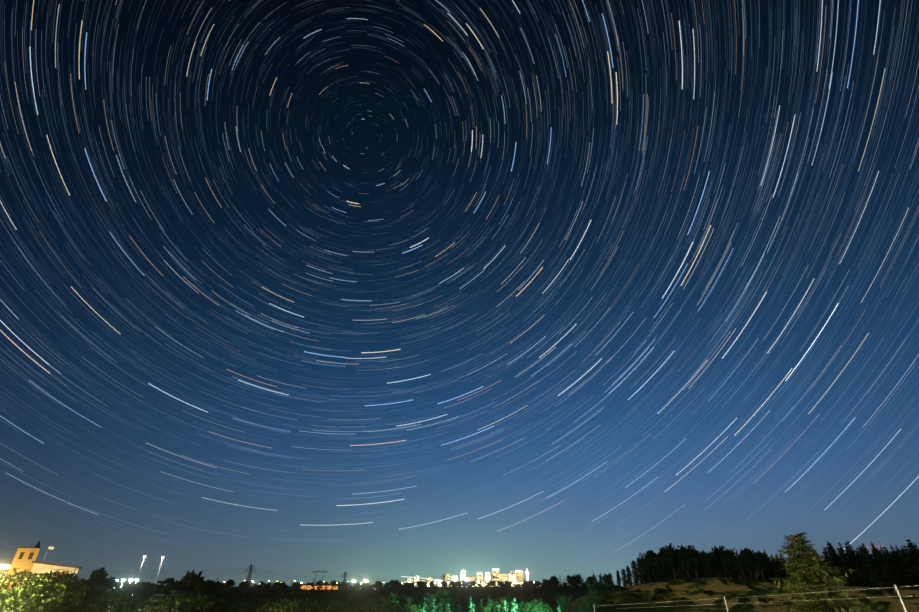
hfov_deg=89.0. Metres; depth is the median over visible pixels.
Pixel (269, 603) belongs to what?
broad tree
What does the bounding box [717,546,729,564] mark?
pine tree
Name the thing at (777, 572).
spruce tree
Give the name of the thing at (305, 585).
lit warehouse
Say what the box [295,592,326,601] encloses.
broad tree
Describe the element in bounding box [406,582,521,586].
city podiums
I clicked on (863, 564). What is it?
spruce tree
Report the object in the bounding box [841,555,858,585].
spruce tree
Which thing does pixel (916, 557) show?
spruce tree
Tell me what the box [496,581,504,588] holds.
broad tiny tree
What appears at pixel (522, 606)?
bush
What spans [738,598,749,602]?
broad tiny tree
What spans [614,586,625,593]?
broad tiny tree
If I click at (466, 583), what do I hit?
broad tiny tree
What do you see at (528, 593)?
broad tiny tree
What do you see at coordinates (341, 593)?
broad tree
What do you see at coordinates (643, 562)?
pine tree
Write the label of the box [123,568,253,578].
power line
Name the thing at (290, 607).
broad tree
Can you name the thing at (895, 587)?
cable fence
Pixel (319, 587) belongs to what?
spruce tree
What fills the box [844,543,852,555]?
spruce tree
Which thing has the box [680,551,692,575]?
pine tree
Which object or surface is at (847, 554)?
spruce tree
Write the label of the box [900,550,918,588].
spruce tree
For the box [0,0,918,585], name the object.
sky
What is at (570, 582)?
broad tiny tree
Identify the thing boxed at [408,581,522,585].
city street lights
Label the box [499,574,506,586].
city tower
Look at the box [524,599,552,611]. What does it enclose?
broad tree
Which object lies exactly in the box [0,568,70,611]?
broad tree
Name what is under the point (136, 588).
broad tree
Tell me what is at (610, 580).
poplar tree
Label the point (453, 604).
spruce tree
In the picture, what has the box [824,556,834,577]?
spruce tree
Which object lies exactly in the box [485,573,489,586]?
city tower
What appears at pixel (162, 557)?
light mast
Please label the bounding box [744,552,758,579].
spruce tree
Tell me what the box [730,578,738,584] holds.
broad tiny tree
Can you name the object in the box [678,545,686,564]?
pine tree
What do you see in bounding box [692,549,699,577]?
spruce tree
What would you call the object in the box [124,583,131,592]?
broad tree
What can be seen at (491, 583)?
broad tiny tree
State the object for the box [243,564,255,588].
pylon
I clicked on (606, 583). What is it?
poplar tree
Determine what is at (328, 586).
lit warehouse
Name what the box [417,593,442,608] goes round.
broad tree
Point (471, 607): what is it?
spruce tree
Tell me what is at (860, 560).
spruce tree
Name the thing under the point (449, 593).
broad tree
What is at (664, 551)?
pine tree
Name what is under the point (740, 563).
pine tree
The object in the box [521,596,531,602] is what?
broad tiny tree
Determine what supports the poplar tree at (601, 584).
on the ground
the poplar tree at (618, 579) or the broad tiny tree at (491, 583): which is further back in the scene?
the broad tiny tree at (491, 583)
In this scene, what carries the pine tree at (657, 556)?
on the ground
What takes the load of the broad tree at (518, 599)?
on the ground
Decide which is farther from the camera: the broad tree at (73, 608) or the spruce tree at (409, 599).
the spruce tree at (409, 599)
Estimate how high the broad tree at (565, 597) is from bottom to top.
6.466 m
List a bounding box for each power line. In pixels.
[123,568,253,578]
[246,568,347,580]
[343,574,443,581]
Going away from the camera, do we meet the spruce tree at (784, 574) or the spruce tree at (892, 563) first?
the spruce tree at (892, 563)
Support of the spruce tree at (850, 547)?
on the ground
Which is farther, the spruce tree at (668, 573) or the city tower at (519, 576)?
the city tower at (519, 576)
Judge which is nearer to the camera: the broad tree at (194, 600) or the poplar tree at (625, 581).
the broad tree at (194, 600)
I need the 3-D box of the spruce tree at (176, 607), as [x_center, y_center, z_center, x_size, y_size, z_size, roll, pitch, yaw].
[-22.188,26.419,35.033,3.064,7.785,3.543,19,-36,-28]
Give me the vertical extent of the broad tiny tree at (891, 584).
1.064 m
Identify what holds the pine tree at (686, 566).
on the ground
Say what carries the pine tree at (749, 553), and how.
on the ground
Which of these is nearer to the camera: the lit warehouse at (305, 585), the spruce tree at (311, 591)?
the spruce tree at (311, 591)
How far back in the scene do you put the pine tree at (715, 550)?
124.02 m
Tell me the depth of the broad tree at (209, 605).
51.48 m
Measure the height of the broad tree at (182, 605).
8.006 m
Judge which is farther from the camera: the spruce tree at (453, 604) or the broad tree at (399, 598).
the broad tree at (399, 598)
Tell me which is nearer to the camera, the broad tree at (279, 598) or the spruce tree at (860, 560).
the broad tree at (279, 598)
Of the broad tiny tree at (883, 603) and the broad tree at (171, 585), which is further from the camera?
the broad tree at (171, 585)
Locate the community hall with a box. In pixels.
[0,541,81,594]
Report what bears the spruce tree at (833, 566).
on the ground
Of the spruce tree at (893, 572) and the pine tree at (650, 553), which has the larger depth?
the pine tree at (650, 553)
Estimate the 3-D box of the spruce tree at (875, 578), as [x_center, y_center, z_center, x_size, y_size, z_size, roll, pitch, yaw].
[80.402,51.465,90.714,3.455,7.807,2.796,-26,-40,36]
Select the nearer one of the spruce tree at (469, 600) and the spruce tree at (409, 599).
the spruce tree at (409, 599)
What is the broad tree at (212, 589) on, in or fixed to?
on the ground
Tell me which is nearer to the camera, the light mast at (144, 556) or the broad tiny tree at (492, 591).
the light mast at (144, 556)
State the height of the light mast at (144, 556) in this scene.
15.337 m
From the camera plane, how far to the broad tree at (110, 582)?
107.75 m
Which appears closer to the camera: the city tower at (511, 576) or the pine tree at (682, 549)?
the pine tree at (682, 549)
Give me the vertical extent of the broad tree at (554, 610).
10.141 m
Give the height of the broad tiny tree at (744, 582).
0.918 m
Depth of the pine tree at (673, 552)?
131.64 m
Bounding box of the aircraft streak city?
[401,576,449,581]
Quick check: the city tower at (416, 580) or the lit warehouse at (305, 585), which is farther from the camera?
the city tower at (416, 580)
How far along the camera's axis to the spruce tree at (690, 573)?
111.52 m
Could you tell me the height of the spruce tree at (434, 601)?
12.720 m
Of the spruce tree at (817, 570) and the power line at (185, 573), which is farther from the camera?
the power line at (185, 573)
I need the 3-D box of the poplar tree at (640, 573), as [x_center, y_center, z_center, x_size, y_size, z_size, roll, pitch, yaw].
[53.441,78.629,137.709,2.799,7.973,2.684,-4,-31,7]
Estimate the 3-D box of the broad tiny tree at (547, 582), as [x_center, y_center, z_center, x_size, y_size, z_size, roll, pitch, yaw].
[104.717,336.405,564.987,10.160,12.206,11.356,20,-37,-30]
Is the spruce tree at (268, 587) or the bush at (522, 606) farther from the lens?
the spruce tree at (268, 587)
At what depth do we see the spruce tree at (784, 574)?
99.23 m
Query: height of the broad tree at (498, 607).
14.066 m
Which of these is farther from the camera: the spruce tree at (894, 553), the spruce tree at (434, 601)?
the spruce tree at (894, 553)
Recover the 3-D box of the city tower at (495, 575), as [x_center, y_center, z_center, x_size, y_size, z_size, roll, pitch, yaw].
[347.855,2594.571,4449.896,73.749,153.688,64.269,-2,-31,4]
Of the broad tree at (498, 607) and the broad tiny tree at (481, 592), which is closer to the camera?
the broad tree at (498, 607)
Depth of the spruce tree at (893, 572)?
89.37 m
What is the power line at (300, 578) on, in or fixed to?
attached to the pylon at (344, 576)
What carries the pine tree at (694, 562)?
on the ground
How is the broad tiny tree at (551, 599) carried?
on the ground
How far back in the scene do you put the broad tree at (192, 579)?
129.36 m
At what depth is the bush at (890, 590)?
66.40 m
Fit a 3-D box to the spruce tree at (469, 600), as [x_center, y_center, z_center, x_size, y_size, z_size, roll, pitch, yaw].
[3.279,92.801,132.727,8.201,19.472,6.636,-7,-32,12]
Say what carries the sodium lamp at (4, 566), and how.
on the ground
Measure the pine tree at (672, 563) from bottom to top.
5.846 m
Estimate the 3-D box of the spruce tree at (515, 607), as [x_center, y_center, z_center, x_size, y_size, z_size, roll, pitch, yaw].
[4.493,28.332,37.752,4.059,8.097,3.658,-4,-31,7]
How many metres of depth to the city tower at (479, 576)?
4256.54 m
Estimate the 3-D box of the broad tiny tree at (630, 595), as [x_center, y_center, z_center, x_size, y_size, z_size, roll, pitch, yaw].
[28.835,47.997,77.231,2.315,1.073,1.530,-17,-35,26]
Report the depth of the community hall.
152.34 m
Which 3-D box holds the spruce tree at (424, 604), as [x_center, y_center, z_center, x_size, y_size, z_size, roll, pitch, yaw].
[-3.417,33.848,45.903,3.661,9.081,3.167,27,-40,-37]
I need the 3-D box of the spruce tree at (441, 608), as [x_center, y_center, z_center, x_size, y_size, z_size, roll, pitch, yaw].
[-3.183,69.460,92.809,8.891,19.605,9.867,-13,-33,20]
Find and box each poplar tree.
[586,578,591,595]
[592,575,597,591]
[599,575,603,591]
[603,574,608,591]
[608,573,614,590]
[616,570,620,585]
[621,569,627,585]
[626,566,632,584]
[630,560,639,584]
[636,558,644,583]
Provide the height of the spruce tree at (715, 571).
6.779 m
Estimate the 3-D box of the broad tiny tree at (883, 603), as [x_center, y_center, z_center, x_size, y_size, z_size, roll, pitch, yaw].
[56.882,40.004,62.701,1.942,0.748,1.284,5,-31,-8]
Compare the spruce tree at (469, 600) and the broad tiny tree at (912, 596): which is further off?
the spruce tree at (469, 600)
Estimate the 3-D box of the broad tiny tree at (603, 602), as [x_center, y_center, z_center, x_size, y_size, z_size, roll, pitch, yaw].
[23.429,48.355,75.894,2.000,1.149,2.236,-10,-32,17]
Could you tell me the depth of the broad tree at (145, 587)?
169.24 m
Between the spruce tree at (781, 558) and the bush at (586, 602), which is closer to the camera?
the bush at (586, 602)
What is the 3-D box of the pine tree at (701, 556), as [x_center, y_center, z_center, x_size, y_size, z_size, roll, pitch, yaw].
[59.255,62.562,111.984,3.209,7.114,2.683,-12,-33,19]
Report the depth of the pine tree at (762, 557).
117.44 m
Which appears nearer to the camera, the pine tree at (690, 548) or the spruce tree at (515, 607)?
the spruce tree at (515, 607)
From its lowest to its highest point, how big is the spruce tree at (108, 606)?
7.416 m
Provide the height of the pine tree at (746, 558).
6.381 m
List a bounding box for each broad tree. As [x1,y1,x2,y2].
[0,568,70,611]
[29,570,90,611]
[65,581,106,611]
[76,585,138,611]
[82,567,108,591]
[97,576,117,594]
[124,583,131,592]
[131,583,141,594]
[132,597,200,611]
[137,584,153,598]
[137,595,172,607]
[144,606,179,611]
[149,578,186,598]
[155,590,224,611]
[175,570,211,592]
[176,592,229,611]
[184,591,238,609]
[191,580,233,596]
[244,589,286,608]
[252,592,308,611]
[256,599,280,611]
[264,598,312,611]
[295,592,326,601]
[321,589,361,603]
[378,600,424,611]
[387,592,417,609]
[410,590,423,599]
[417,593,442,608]
[423,589,462,609]
[424,588,454,610]
[476,597,520,611]
[496,590,516,605]
[506,597,519,605]
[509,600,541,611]
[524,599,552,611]
[549,607,567,611]
[557,594,571,610]
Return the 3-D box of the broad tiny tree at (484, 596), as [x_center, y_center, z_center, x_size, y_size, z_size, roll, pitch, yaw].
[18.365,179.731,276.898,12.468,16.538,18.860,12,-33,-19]
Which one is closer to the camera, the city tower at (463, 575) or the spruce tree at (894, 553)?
the spruce tree at (894, 553)
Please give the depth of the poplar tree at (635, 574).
136.36 m
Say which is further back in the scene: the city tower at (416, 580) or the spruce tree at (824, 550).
the city tower at (416, 580)
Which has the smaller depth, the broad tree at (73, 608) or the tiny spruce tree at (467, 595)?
the broad tree at (73, 608)
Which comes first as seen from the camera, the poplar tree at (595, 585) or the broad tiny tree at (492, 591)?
the poplar tree at (595, 585)
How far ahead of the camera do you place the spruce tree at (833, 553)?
103.60 m
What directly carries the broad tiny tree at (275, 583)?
on the ground
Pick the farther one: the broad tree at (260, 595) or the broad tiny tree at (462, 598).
the broad tiny tree at (462, 598)
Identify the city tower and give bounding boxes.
[414,575,418,586]
[445,574,449,586]
[461,571,465,581]
[477,573,482,581]
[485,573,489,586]
[492,569,499,583]
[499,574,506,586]
[508,572,516,583]
[515,571,523,582]
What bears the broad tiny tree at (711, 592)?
on the ground
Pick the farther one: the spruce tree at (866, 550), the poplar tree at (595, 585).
the poplar tree at (595, 585)
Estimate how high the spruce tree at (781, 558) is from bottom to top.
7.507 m
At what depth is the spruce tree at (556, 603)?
137.31 m
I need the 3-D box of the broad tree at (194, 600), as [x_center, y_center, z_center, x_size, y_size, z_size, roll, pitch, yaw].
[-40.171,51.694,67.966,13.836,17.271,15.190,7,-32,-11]
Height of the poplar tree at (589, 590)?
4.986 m
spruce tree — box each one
[105,603,111,611]
[173,597,179,611]
[233,582,242,600]
[264,581,270,594]
[309,579,314,594]
[315,580,322,594]
[406,596,412,607]
[422,596,427,611]
[424,594,431,611]
[429,598,437,611]
[437,598,445,611]
[450,597,455,611]
[463,593,469,611]
[466,593,470,611]
[469,596,475,611]
[511,598,519,611]
[554,595,561,611]
[662,553,675,580]
[682,556,692,577]
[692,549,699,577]
[710,552,720,577]
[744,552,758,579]
[756,571,766,580]
[763,553,774,579]
[767,532,884,611]
[773,560,783,581]
[779,554,784,576]
[782,565,791,579]
[821,547,827,563]
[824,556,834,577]
[826,541,835,559]
[829,544,846,584]
[832,561,848,585]
[838,542,848,558]
[839,550,862,585]
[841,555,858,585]
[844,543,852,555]
[845,549,851,561]
[847,541,856,554]
[857,550,863,567]
[859,547,878,586]
[862,543,874,562]
[864,549,886,587]
[871,542,887,587]
[880,545,909,587]
[881,549,904,586]
[889,545,902,567]
[900,546,918,580]
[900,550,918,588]
[911,543,918,581]
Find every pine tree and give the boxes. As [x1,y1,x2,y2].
[638,552,650,568]
[645,550,656,558]
[654,552,663,563]
[657,546,672,557]
[665,543,678,561]
[666,556,677,578]
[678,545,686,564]
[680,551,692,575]
[680,560,692,577]
[685,545,697,555]
[688,556,699,577]
[698,552,709,567]
[711,546,722,577]
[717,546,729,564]
[727,548,737,564]
[735,554,745,578]
[739,548,750,556]
[743,555,752,579]
[746,549,757,575]
[746,557,757,579]
[754,551,769,569]
[755,558,765,580]
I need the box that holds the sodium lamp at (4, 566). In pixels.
[0,564,9,568]
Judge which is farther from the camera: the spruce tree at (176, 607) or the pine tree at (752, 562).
the pine tree at (752, 562)
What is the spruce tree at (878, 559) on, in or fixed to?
on the ground
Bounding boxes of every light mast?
[136,555,145,582]
[155,556,163,583]
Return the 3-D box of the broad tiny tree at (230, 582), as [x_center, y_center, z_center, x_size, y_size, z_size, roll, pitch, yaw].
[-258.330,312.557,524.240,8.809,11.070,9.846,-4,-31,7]
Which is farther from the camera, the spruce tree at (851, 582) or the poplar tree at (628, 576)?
the poplar tree at (628, 576)
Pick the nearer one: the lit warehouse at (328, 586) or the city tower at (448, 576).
the lit warehouse at (328, 586)
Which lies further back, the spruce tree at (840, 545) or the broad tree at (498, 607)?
the spruce tree at (840, 545)
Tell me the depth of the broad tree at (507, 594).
154.05 m
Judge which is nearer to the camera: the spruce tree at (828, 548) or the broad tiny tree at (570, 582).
the spruce tree at (828, 548)
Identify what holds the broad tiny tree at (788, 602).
on the ground
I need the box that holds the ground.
[22,578,918,611]
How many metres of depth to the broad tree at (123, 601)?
46.88 m
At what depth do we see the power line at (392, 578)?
1188.09 m
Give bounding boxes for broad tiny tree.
[225,579,234,587]
[272,581,279,588]
[392,579,399,589]
[454,591,469,610]
[461,580,469,589]
[477,589,493,597]
[479,594,492,607]
[486,588,497,596]
[487,580,494,586]
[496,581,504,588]
[521,591,537,597]
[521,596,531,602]
[543,579,549,588]
[549,597,555,608]
[550,578,556,585]
[566,575,573,588]
[571,574,582,588]
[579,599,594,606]
[598,600,608,604]
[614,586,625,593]
[627,593,638,597]
[650,596,661,601]
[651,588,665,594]
[702,590,714,596]
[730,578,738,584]
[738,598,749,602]
[739,580,749,586]
[777,600,793,604]
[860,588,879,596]
[876,601,889,605]
[877,582,888,587]
[879,581,896,586]
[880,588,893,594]
[907,594,918,599]
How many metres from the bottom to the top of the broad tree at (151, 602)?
12.887 m
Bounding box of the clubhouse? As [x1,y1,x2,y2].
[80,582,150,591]
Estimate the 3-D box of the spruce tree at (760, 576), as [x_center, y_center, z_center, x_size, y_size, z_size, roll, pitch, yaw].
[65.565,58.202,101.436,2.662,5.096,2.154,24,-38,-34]
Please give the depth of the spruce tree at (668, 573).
108.78 m
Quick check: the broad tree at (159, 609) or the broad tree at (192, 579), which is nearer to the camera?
the broad tree at (159, 609)
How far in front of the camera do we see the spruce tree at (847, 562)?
101.17 m
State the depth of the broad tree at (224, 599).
78.13 m
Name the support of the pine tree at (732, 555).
on the ground
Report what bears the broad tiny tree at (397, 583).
on the ground
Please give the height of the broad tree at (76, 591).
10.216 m
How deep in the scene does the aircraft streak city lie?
2585.38 m
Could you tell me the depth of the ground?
74.25 m
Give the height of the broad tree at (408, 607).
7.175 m
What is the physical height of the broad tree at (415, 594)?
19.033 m
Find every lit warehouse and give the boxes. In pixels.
[301,584,311,589]
[320,584,330,589]
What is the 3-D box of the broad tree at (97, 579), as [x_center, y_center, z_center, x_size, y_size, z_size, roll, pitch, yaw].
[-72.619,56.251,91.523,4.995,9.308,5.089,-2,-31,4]
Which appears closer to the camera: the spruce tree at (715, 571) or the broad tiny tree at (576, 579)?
the spruce tree at (715, 571)
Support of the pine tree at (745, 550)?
on the ground
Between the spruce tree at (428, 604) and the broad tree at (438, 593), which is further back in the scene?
the broad tree at (438, 593)
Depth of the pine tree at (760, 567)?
100.49 m
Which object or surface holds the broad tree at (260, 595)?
on the ground
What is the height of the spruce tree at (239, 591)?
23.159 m
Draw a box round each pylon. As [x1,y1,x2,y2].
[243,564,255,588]
[341,571,348,587]
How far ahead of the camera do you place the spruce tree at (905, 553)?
94.20 m
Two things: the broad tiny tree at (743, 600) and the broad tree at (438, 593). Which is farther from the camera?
the broad tree at (438, 593)
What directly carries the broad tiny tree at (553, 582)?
on the ground
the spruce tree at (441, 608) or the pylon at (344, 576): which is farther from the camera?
the pylon at (344, 576)
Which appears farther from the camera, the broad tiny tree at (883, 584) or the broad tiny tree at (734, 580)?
the broad tiny tree at (734, 580)
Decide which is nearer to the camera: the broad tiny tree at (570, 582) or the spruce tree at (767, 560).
the spruce tree at (767, 560)
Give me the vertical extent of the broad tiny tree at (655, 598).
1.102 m
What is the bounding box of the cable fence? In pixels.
[594,585,918,611]

